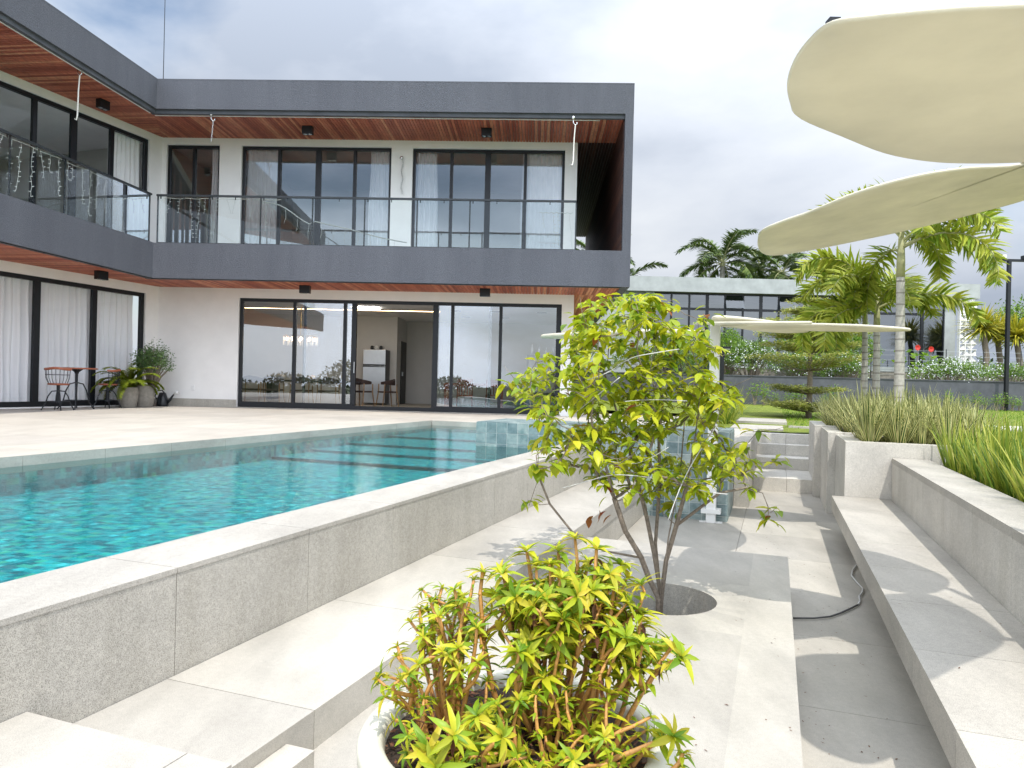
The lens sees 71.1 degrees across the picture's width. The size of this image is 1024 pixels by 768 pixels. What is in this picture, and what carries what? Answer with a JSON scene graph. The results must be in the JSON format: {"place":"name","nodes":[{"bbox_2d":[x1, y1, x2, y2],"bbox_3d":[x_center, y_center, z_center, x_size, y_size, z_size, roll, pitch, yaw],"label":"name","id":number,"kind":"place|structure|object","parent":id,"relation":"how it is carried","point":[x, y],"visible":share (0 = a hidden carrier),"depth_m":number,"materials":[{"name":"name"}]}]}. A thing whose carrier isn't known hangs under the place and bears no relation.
{"place":"outdoors","nodes":[
{"label":"outdoors","id":0,"kind":"place"},
{"bbox_2d":[0,425,530,560],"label":"pool water","id":1,"kind":"structure","parent":0,"point":[431,430],"depth_m":7.82,"materials":[{"name":"liquid"}]},
{"bbox_2d":[0,405,744,457],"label":"pool deck","id":2,"kind":"structure","parent":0,"point":[29,431],"depth_m":12.36,"materials":[{"name":"stone"}]},
{"bbox_2d":[41,367,74,410],"bbox_3d":[-9.846,0.102,15.564,0.509,0.946,0.509,1,0,2],"label":"bistro chair","id":3,"kind":"object","parent":2,"relation":"on","point":[58,396],"visible":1,"depth_m":15.45,"materials":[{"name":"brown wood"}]},
{"bbox_2d":[57,367,97,409],"bbox_3d":[-9.879,0.103,16.253,0.840,0.948,0.840,1,0,0],"label":"bistro table","id":4,"kind":"object","parent":2,"relation":"on","point":[75,370],"visible":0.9,"depth_m":16.19,"materials":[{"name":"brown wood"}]},
{"bbox_2d":[93,369,121,408],"bbox_3d":[-9.624,0.109,17.127,0.509,0.946,0.509,1,0,7],"label":"bistro chair","id":5,"kind":"object","parent":2,"relation":"on","point":[107,399],"visible":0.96,"depth_m":17.03,"materials":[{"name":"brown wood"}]},
{"bbox_2d":[117,387,138,407],"bbox_3d":[-9.506,0.329,17.744,0.480,0.500,0.480,1,0,0],"label":"plant pot","id":6,"kind":"object","parent":2,"relation":"on","point":[130,396],"visible":0.8,"depth_m":17.58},
{"bbox_2d":[91,363,164,399],"bbox_3d":[-9.523,-0.032,17.736,1.626,1.014,1.648,1,0,-20],"label":"fern","id":7,"kind":"object","parent":6,"relation":"in","point":[124,381],"visible":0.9,"depth_m":17.54,"materials":[{"name":"green plant"}]},
{"bbox_2d":[135,385,154,406],"bbox_3d":[-9.370,0.303,18.227,0.540,0.560,0.540,1,0,0],"label":"plant pot","id":8,"kind":"object","parent":2,"relation":"on","point":[146,397],"visible":0.7,"depth_m":18.04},
{"bbox_2d":[129,337,175,387],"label":"shrub","id":9,"kind":"object","parent":8,"relation":"in","point":[153,358],"visible":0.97,"depth_m":18.22,"materials":[{"name":"green plant"}]},
{"bbox_2d":[0,421,475,473],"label":"pool rim","id":10,"kind":"object","parent":2,"relation":"on","point":[25,461],"visible":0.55,"depth_m":8.68,"materials":[{"name":"stone"}]},
{"bbox_2d":[0,428,494,582],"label":"pool basin","id":11,"kind":"object","parent":2,"relation":"in","point":[15,563],"visible":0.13,"depth_m":6.67,"materials":[{"name":"tile"}]},
{"bbox_2d":[0,445,592,722],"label":"pool wall","id":12,"kind":"structure","parent":11,"relation":"on","point":[80,641],"depth_m":3.25,"materials":[{"name":"stone"}]},
{"bbox_2d":[0,0,634,415],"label":"house","id":13,"kind":"structure","parent":2,"relation":"on","point":[222,314],"depth_m":18.93,"materials":[{"name":"paint"}]},
{"bbox_2d":[0,276,28,401],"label":"curtain","id":14,"kind":"object","parent":13,"relation":"hanging from","point":[14,326],"visible":0.91,"depth_m":15.95,"materials":[{"name":"white fabric"}]},
{"bbox_2d":[0,134,114,215],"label":"string light","id":15,"kind":"object","parent":13,"relation":"hanging from","point":[58,173],"visible":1,"depth_m":14.55,"materials":[{"name":"white plastic"}]},
{"bbox_2d":[28,280,87,400],"bbox_3d":[-10.714,-0.971,16.948,0.206,2.860,1.573,1,0,21],"label":"curtain","id":16,"kind":"object","parent":13,"relation":"hanging from","point":[63,327],"visible":0.72,"depth_m":17.02,"materials":[{"name":"white fabric"}]},
{"bbox_2d":[0,271,143,407],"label":"window","id":17,"kind":"structure","parent":13,"relation":"in","point":[36,287],"depth_m":16.81,"materials":[{"name":"black metal"}]},
{"bbox_2d":[0,81,147,228],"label":"window","id":18,"kind":"structure","parent":13,"relation":"in","point":[73,124],"depth_m":16.95,"materials":[{"name":"black metal"}]},
{"bbox_2d":[85,289,132,400],"bbox_3d":[-10.227,-0.959,18.256,0.185,2.860,1.362,1,0,21],"label":"curtain","id":19,"kind":"object","parent":13,"relation":"hanging from","point":[114,339],"visible":0.6,"depth_m":18.26,"materials":[{"name":"white fabric"}]},
{"bbox_2d":[106,130,139,230],"bbox_3d":[-10.021,-4.905,18.490,0.108,3.020,0.972,1,0,19],"label":"curtain","id":20,"kind":"object","parent":13,"relation":"hanging from","point":[126,157],"visible":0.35,"depth_m":18.47,"materials":[{"name":"white fabric"}]},
{"bbox_2d":[166,145,219,242],"bbox_3d":[-8.609,-4.917,19.413,1.450,3.055,0.098,1,0,2],"label":"window","id":21,"kind":"structure","parent":13,"relation":"in","point":[170,147],"depth_m":19.39,"materials":[{"name":"black metal"}]},
{"bbox_2d":[210,149,217,242],"bbox_3d":[-8.061,-4.866,19.508,0.282,3.040,0.104,1,0,0],"label":"curtain","id":22,"kind":"object","parent":13,"relation":"hanging from","point":[213,230],"visible":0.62,"depth_m":19.50,"materials":[{"name":"white fabric"}]},
{"bbox_2d":[166,198,280,237],"bbox_3d":[-7.101,-4.054,17.535,2.921,0.969,0.032,1,0,2],"label":"string light","id":23,"kind":"object","parent":13,"relation":"hanging from","point":[216,210],"visible":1,"depth_m":17.54,"materials":[{"name":"white plastic"}]},
{"bbox_2d":[245,150,280,243],"bbox_3d":[-6.751,-4.830,19.462,0.992,3.030,0.114,1,0,3],"label":"curtain","id":24,"kind":"object","parent":13,"relation":"hanging from","point":[262,172],"visible":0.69,"depth_m":19.45,"materials":[{"name":"white fabric"}]},
{"bbox_2d":[259,376,284,401],"bbox_3d":[-6.930,0.197,20.725,0.631,0.862,0.551,1,0,0],"label":"dining chair","id":25,"kind":"object","parent":13,"relation":"on","point":[269,379],"visible":0.92,"depth_m":20.52,"materials":[{"name":"fabric"}]},
{"bbox_2d":[283,307,317,346],"bbox_3d":[-6.397,-1.759,21.709,1.040,1.190,1.040,1,0,0],"label":"chandelier","id":26,"kind":"object","parent":13,"relation":"hanging from","point":[309,339],"visible":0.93,"depth_m":21.59,"materials":[{"name":"white metal"}]},
{"bbox_2d":[266,380,360,405],"bbox_3d":[-6.143,0.269,21.798,3.300,0.752,1.000,1,0,2],"label":"dining table","id":27,"kind":"object","parent":13,"relation":"on","point":[272,396],"visible":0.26,"depth_m":21.54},
{"bbox_2d":[241,146,391,245],"bbox_3d":[-5.262,-4.833,19.293,4.050,3.050,0.098,1,0,2],"label":"window","id":28,"kind":"structure","parent":13,"relation":"in","point":[318,175],"depth_m":19.25,"materials":[{"name":"black metal"}]},
{"bbox_2d":[315,377,340,403],"bbox_3d":[-5.310,0.236,20.717,0.631,0.862,0.551,1,0,0],"label":"dining chair","id":29,"kind":"object","parent":13,"relation":"on","point":[325,380],"visible":0.97,"depth_m":20.52,"materials":[{"name":"fabric"}]},
{"bbox_2d":[262,201,406,244],"bbox_3d":[-4.347,-3.795,17.456,3.604,1.268,0.026,1,0,2],"label":"string light","id":30,"kind":"object","parent":13,"relation":"hanging from","point":[333,226],"visible":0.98,"depth_m":17.45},
{"bbox_2d":[362,349,389,403],"bbox_3d":[-4.507,-0.246,23.766,0.780,1.780,0.735,1,0,0],"label":"refrigerator","id":31,"kind":"object","parent":13,"relation":"in","point":[376,367],"visible":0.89,"depth_m":23.43,"materials":[{"name":"metal"}]},
{"bbox_2d":[368,152,389,245],"bbox_3d":[-3.555,-4.752,19.356,0.670,3.030,0.106,1,0,3],"label":"curtain","id":32,"kind":"object","parent":13,"relation":"hanging from","point":[378,212],"visible":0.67,"depth_m":19.34,"materials":[{"name":"white fabric"}]},
{"bbox_2d":[238,298,561,414],"bbox_3d":[-3.033,-0.748,19.193,8.650,2.930,0.153,1,0,2],"label":"sliding door","id":33,"kind":"structure","parent":13,"relation":"in","point":[434,408],"depth_m":19.18,"materials":[{"name":"black metal"}]},
{"bbox_2d":[400,341,406,403],"bbox_3d":[-3.829,-0.389,25.269,0.076,2.180,0.901,1,0,0],"label":"inner door","id":34,"kind":"structure","parent":13,"relation":"in","point":[403,344],"depth_m":25.17,"materials":[{"name":"metal"}]},
{"bbox_2d":[414,153,437,246],"bbox_3d":[-2.312,-4.716,19.317,0.681,3.020,0.120,1,0,0],"label":"curtain","id":35,"kind":"object","parent":13,"relation":"hanging from","point":[426,181],"visible":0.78,"depth_m":19.29,"materials":[{"name":"white fabric"}]},
{"bbox_2d":[456,379,472,406],"bbox_3d":[-1.311,0.312,19.773,0.475,0.901,0.477,1,0,-5],"label":"wooden chair","id":36,"kind":"object","parent":13,"relation":"on","point":[464,381],"visible":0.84,"depth_m":19.55,"materials":[{"name":"red wood"}]},
{"bbox_2d":[444,383,504,407],"bbox_3d":[-1.076,0.377,20.516,1.680,0.782,0.800,1,0,2],"label":"side table","id":37,"kind":"object","parent":13,"relation":"on","point":[446,394],"visible":0.37,"depth_m":20.14,"materials":[{"name":"white wood"}]},
{"bbox_2d":[411,149,564,248],"bbox_3d":[-0.647,-4.716,19.128,4.050,3.040,0.098,1,0,2],"label":"window","id":38,"kind":"structure","parent":13,"relation":"in","point":[488,153],"depth_m":19.09,"materials":[{"name":"black metal"}]},
{"bbox_2d":[520,154,561,248],"bbox_3d":[0.794,-4.641,19.195,1.158,3.020,0.099,1,0,1],"label":"curtain","id":39,"kind":"object","parent":13,"relation":"hanging from","point":[544,176],"visible":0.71,"depth_m":19.18,"materials":[{"name":"white fabric"}]},
{"bbox_2d":[45,0,1023,376],"label":"sky","id":40,"kind":"structure","parent":0,"point":[720,145],"materials":[{"name":"white"}]},
{"bbox_2d":[526,355,554,408],"bbox_3d":[0.837,0.008,20.158,0.868,1.612,0.550,1,0,0],"label":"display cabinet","id":41,"kind":"object","parent":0,"point":[530,364],"visible":0.18,"depth_m":20.39,"materials":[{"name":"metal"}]},
{"bbox_2d":[477,400,1023,434],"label":"lawn","id":42,"kind":"structure","parent":0,"point":[765,411],"depth_m":21.70,"materials":[{"name":"plant"}]},
{"bbox_2d":[705,384,756,423],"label":"fountain grass","id":43,"kind":"object","parent":42,"relation":"on","point":[727,415],"depth_m":16.82,"materials":[{"name":"green plant"}]},
{"bbox_2d":[730,417,808,431],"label":"stepping slabs","id":44,"kind":"structure","parent":42,"relation":"on","point":[764,421],"depth_m":17.01,"materials":[{"name":"concrete"}]},
{"bbox_2d":[573,371,1023,415],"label":"garden wall","id":45,"kind":"structure","parent":42,"relation":"on","point":[988,389],"depth_m":28.00,"materials":[{"name":"concrete"}]},
{"bbox_2d":[745,296,872,417],"bbox_3d":[8.280,-0.707,20.020,3.542,3.506,3.515,1,0,0],"label":"tree","id":46,"kind":"object","parent":42,"relation":"on","point":[799,404],"visible":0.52,"depth_m":19.80,"materials":[{"name":"green plant"}]},
{"bbox_2d":[999,254,1023,410],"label":"lamp post","id":47,"kind":"object","parent":42,"relation":"on","point":[1007,331],"visible":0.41,"depth_m":27.54,"materials":[{"name":"black metal"}]},
{"bbox_2d":[572,276,979,373],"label":"neighbour house","id":48,"kind":"structure","parent":0,"point":[753,298],"depth_m":36.01,"materials":[{"name":"paint"}]},
{"bbox_2d":[653,292,848,373],"bbox_3d":[12.030,-2.347,35.952,9.906,4.320,0.300,1,0,0],"label":"window","id":49,"kind":"structure","parent":48,"relation":"in","point":[758,306],"depth_m":36.05,"materials":[{"name":"black metal"}]},
{"bbox_2d":[857,299,944,367],"bbox_3d":[19.498,-2.165,36.052,4.384,4.320,0.100,1,0,0],"label":"window","id":50,"kind":"structure","parent":48,"relation":"in","point":[926,333],"depth_m":36.05,"materials":[{"name":"glass"}]},
{"bbox_2d":[956,299,976,368],"bbox_3d":[22.722,-2.266,35.802,0.866,4.042,0.200,1,0,0],"label":"breeze block screen","id":51,"kind":"object","parent":48,"relation":"attached to","point":[969,354],"visible":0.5,"depth_m":35.74,"materials":[{"name":"concrete"}]},
{"bbox_2d":[618,488,950,767],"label":"floor","id":52,"kind":"structure","parent":0,"point":[851,700],"depth_m":4.84,"materials":[{"name":"stone"}]},
{"bbox_2d":[73,479,643,767],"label":"terrace step","id":53,"kind":"object","parent":52,"relation":"on","point":[304,681],"visible":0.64,"depth_m":3.19,"materials":[{"name":"stone"}]},
{"bbox_2d":[314,537,802,767],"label":"stone platform","id":54,"kind":"structure","parent":52,"relation":"on","point":[744,672],"depth_m":3.71,"materials":[{"name":"stone"}]},
{"bbox_2d":[0,712,313,767],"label":"side steps","id":55,"kind":"structure","parent":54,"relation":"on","point":[29,740],"depth_m":2.18,"materials":[{"name":"stone"}]},
{"bbox_2d":[356,670,675,767],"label":"plant pot","id":56,"kind":"object","parent":54,"relation":"on","point":[375,747],"visible":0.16,"depth_m":2.06,"materials":[{"name":"concrete"}]},
{"bbox_2d":[371,531,699,767],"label":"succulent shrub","id":57,"kind":"object","parent":56,"relation":"in","point":[550,618],"visible":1,"depth_m":2.00,"materials":[{"name":"green plant"}]},
{"bbox_2d":[495,292,792,614],"bbox_3d":[0.852,0.493,4.738,1.951,2.327,1.773,1,0,0],"label":"tree","id":58,"kind":"object","parent":54,"relation":"in","point":[637,317],"visible":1,"depth_m":4.63,"materials":[{"name":"green plant"}]},
{"bbox_2d":[544,349,727,519],"bbox_3d":[0.759,0.296,4.423,1.124,1.045,0.197,1,0,0],"label":"string light","id":59,"kind":"object","parent":58,"relation":"hanging from","point":[654,455],"visible":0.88,"depth_m":4.42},
{"bbox_2d":[476,418,734,521],"bbox_3d":[1.340,1.464,10.423,3.530,1.750,1.312,1,0,20],"label":"tiled spa","id":60,"kind":"object","parent":52,"relation":"on","point":[510,433],"visible":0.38,"depth_m":9.69,"materials":[{"name":"tile"}]},
{"bbox_2d":[540,315,910,523],"bbox_3d":[3.090,0.450,8.812,4.366,2.660,4.121,1,0,-19],"label":"shade canopy","id":61,"kind":"object","parent":52,"relation":"on","point":[710,510],"visible":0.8,"depth_m":9.07,"materials":[{"name":"white metal"}]},
{"bbox_2d":[733,428,757,506],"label":"stair side wall","id":62,"kind":"structure","parent":52,"relation":"on","point":[742,500],"depth_m":10.46,"materials":[{"name":"stone"}]},
{"bbox_2d":[753,432,811,493],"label":"garden stairs","id":63,"kind":"structure","parent":52,"relation":"on","point":[793,448],"depth_m":13.43,"materials":[{"name":"concrete"}]},
{"bbox_2d":[808,421,842,496],"bbox_3d":[6.130,1.279,12.226,1.900,1.155,1.996,1,0,20],"label":"planter box","id":64,"kind":"object","parent":52,"relation":"on","point":[814,457],"visible":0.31,"depth_m":11.61,"materials":[{"name":"concrete"}]},
{"bbox_2d":[790,258,942,399],"bbox_3d":[6.071,-0.777,12.640,2.260,3.067,2.487,1,0,0],"label":"palm tree","id":65,"kind":"object","parent":64,"relation":"on","point":[806,292],"visible":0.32,"depth_m":12.54,"materials":[{"name":"green plant"}]},
{"bbox_2d":[792,245,991,401],"bbox_3d":[6.078,-0.794,11.918,2.657,3.100,2.721,1,0,0],"label":"palm tree","id":66,"kind":"object","parent":64,"relation":"on","point":[849,276],"visible":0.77,"depth_m":11.76,"materials":[{"name":"green plant"}]},
{"bbox_2d":[793,564,863,618],"bbox_3d":[2.990,1.762,6.292,0.324,0.015,2.637,1,0,36],"label":"cable","id":67,"kind":"object","parent":52,"relation":"on","point":[854,606],"visible":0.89,"depth_m":5.53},
{"bbox_2d":[820,427,854,512],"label":"planter wall","id":68,"kind":"structure","parent":52,"relation":"on","point":[827,465],"depth_m":10.08,"materials":[{"name":"concrete"}]},
{"bbox_2d":[808,164,1012,402],"bbox_3d":[5.865,-1.239,10.554,2.634,4.079,2.806,1,0,-30],"label":"palm tree","id":69,"kind":"object","parent":68,"relation":"on","point":[943,239],"visible":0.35,"depth_m":10.56,"materials":[{"name":"green plant"}]},
{"bbox_2d":[834,434,974,499],"bbox_3d":[5.064,1.274,9.046,1.700,1.110,1.500,1,0,20],"label":"planter box","id":70,"kind":"object","parent":52,"relation":"on","point":[863,469],"visible":0.33,"depth_m":8.55,"materials":[{"name":"concrete"}]},
{"bbox_2d":[951,402,1023,441],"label":"striped grass","id":71,"kind":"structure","parent":70,"relation":"in","point":[975,413],"depth_m":8.55,"materials":[{"name":"green plant"}]},
{"bbox_2d":[831,496,1023,767],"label":"stone bench","id":72,"kind":"object","parent":52,"relation":"on","point":[940,632],"visible":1,"depth_m":3.79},
{"bbox_2d":[891,458,1023,624],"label":"planting wall","id":73,"kind":"structure","parent":52,"relation":"on","point":[974,529],"depth_m":5.21,"materials":[{"name":"concrete"}]},
{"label":"planting bed","id":74,"kind":"structure","parent":73,"relation":"in","visible":0},
{"bbox_2d":[758,3,1023,255],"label":"shade canopy","id":75,"kind":"object","parent":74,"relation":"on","point":[943,85],"visible":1,"depth_m":1.15,"materials":[{"name":"beige fabric"}]},
{"bbox_2d":[930,418,976,468],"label":"iris","id":76,"kind":"object","parent":74,"relation":"on","point":[942,456],"visible":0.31,"depth_m":8.12,"materials":[{"name":"green plant"}]},
{"bbox_2d":[928,410,989,475],"bbox_3d":[4.778,0.632,7.701,0.681,0.715,0.687,1,0,27],"label":"iris","id":77,"kind":"object","parent":74,"relation":"on","point":[951,462],"visible":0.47,"depth_m":7.70,"materials":[{"name":"green plant"}]},
{"bbox_2d":[940,415,1013,480],"bbox_3d":[4.688,0.649,7.162,0.660,0.674,0.573,1,0,-30],"label":"iris","id":78,"kind":"object","parent":74,"relation":"on","point":[965,470],"visible":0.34,"depth_m":7.20,"materials":[{"name":"green plant"}]},
{"bbox_2d":[947,419,1013,483],"bbox_3d":[4.495,0.656,6.865,0.618,0.649,0.623,1,0,-38],"label":"iris","id":79,"kind":"object","parent":74,"relation":"on","point":[971,469],"visible":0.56,"depth_m":6.89,"materials":[{"name":"green plant"}]},
{"bbox_2d":[961,410,1022,494],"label":"ornamental grass","id":80,"kind":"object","parent":74,"relation":"on","point":[1003,445],"depth_m":6.07,"materials":[{"name":"green plant"}]},
{"bbox_2d":[963,426,1020,487],"bbox_3d":[4.404,0.649,6.524,0.571,0.658,0.634,1,0,43],"label":"iris","id":81,"kind":"object","parent":74,"relation":"on","point":[983,470],"visible":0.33,"depth_m":6.52,"materials":[{"name":"green plant"}]},
{"bbox_2d":[971,417,1023,498],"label":"iris","id":82,"kind":"object","parent":74,"relation":"on","point":[1006,489],"visible":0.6,"depth_m":5.91,"materials":[{"name":"green plant"}]},
{"bbox_2d":[981,428,1023,501],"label":"iris","id":83,"kind":"object","parent":74,"relation":"on","point":[1019,497],"visible":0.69,"depth_m":5.58,"materials":[{"name":"green plant"}]},
{"bbox_2d":[987,422,1023,498],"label":"iris","id":84,"kind":"object","parent":74,"relation":"on","point":[1019,476],"visible":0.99,"depth_m":5.25,"materials":[{"name":"green plant"}]},
{"bbox_2d":[810,395,843,425],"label":"striped grass","id":85,"kind":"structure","parent":0,"point":[828,422],"depth_m":11.84,"materials":[{"name":"green plant"}]},
{"bbox_2d":[817,386,887,431],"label":"striped grass","id":86,"kind":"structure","parent":0,"point":[841,411],"depth_m":10.62,"materials":[{"name":"green plant"}]},
{"bbox_2d":[838,403,893,441],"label":"striped grass","id":87,"kind":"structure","parent":0,"point":[870,432],"depth_m":8.76,"materials":[{"name":"green plant"}]},
{"bbox_2d":[830,379,904,439],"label":"striped grass","id":88,"kind":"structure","parent":0,"point":[866,412],"depth_m":9.16,"materials":[{"name":"green plant"}]},
{"bbox_2d":[859,400,936,442],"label":"striped grass","id":89,"kind":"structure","parent":0,"point":[898,436],"depth_m":8.66,"materials":[{"name":"green plant"}]},
{"bbox_2d":[870,383,937,441],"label":"striped grass","id":90,"kind":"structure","parent":0,"point":[896,408],"depth_m":9.00,"materials":[{"name":"green plant"}]},
{"bbox_2d":[884,402,956,443],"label":"striped grass","id":91,"kind":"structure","parent":0,"point":[923,438],"depth_m":8.61,"materials":[{"name":"green plant"}]},
{"bbox_2d":[908,395,993,444],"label":"striped grass","id":92,"kind":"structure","parent":0,"point":[948,416],"depth_m":8.45,"materials":[{"name":"green plant"}]},
{"bbox_2d":[937,399,1018,445],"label":"striped grass","id":93,"kind":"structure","parent":0,"point":[968,414],"depth_m":8.77,"materials":[{"name":"green plant"}]},
{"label":"terrace","id":94,"kind":"structure","parent":0,"visible":0},
{"bbox_2d":[607,343,708,372],"bbox_3d":[5.994,-1.026,29.460,4.776,1.620,2.006,1,0,0],"label":"bush","id":95,"kind":"object","parent":94,"relation":"on","point":[677,361],"visible":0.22,"depth_m":29.40,"materials":[{"name":"green plant"}]},
{"bbox_2d":[674,228,770,278],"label":"coconut palm","id":96,"kind":"object","parent":94,"relation":"on","point":[706,263],"visible":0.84,"depth_m":49.67,"materials":[{"name":"green plant"}]},
{"bbox_2d":[708,327,750,374],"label":"bush","id":97,"kind":"object","parent":94,"relation":"on","point":[728,338],"visible":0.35,"depth_m":30.03,"materials":[{"name":"green plant"}]},
{"bbox_2d":[724,336,780,375],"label":"flowering bush","id":98,"kind":"object","parent":94,"relation":"on","point":[736,358],"visible":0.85,"depth_m":28.73,"materials":[{"name":"green plant"}]},
{"bbox_2d":[722,243,803,278],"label":"coconut palm","id":99,"kind":"object","parent":94,"relation":"on","point":[778,258],"visible":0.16,"depth_m":53.77,"materials":[{"name":"green plant"}]},
{"bbox_2d":[740,248,820,279],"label":"coconut palm","id":100,"kind":"object","parent":94,"relation":"on","point":[785,265],"visible":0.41,"depth_m":49.69,"materials":[{"name":"green plant"}]},
{"bbox_2d":[773,348,825,376],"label":"flowering bush","id":101,"kind":"object","parent":94,"relation":"on","point":[798,373],"visible":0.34,"depth_m":28.80,"materials":[{"name":"green plant"}]},
{"bbox_2d":[817,349,869,377],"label":"flowering bush","id":102,"kind":"object","parent":94,"relation":"on","point":[843,373],"visible":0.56,"depth_m":28.82,"materials":[{"name":"green plant"}]},
{"bbox_2d":[821,333,885,377],"bbox_3d":[14.229,-1.368,30.188,2.630,2.695,2.327,1,0,32],"label":"bush","id":103,"kind":"object","parent":94,"relation":"on","point":[856,338],"visible":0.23,"depth_m":29.94,"materials":[{"name":"green plant"}]},
{"bbox_2d":[728,363,1023,381],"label":"flowering hedge","id":104,"kind":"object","parent":94,"relation":"on","point":[889,371],"depth_m":31.00,"materials":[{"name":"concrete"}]},
{"bbox_2d":[906,354,995,382],"bbox_3d":[17.597,-0.449,28.928,3.578,1.530,1.993,1,0,0],"label":"flowering bush","id":105,"kind":"object","parent":94,"relation":"on","point":[969,370],"visible":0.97,"depth_m":28.73,"materials":[{"name":"green plant"}]},
{"bbox_2d":[954,304,1014,368],"bbox_3d":[21.651,-1.874,33.008,2.604,3.988,2.824,1,0,0],"label":"screw palm","id":106,"kind":"object","parent":94,"relation":"on","point":[985,332],"visible":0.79,"depth_m":32.87,"materials":[{"name":"green plant"}]},
{"bbox_2d":[967,310,1019,369],"bbox_3d":[22.977,-1.697,34.041,2.557,3.697,2.490,1,0,0],"label":"screw palm","id":107,"kind":"object","parent":94,"relation":"on","point":[999,353],"visible":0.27,"depth_m":33.89,"materials":[{"name":"green plant"}]},
{"bbox_2d":[974,361,1023,381],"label":"bush","id":108,"kind":"object","parent":94,"relation":"on","point":[1000,369],"visible":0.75,"depth_m":29.88,"materials":[{"name":"green plant"}]},
{"bbox_2d":[988,310,1023,367],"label":"screw palm","id":109,"kind":"object","parent":94,"relation":"on","point":[1017,330],"visible":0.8,"depth_m":32.84,"materials":[{"name":"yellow plant"}]},
{"bbox_2d":[991,294,1023,348],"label":"tree","id":110,"kind":"object","parent":94,"relation":"on","point":[1018,308],"visible":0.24,"depth_m":38.49,"materials":[{"name":"green plant"}]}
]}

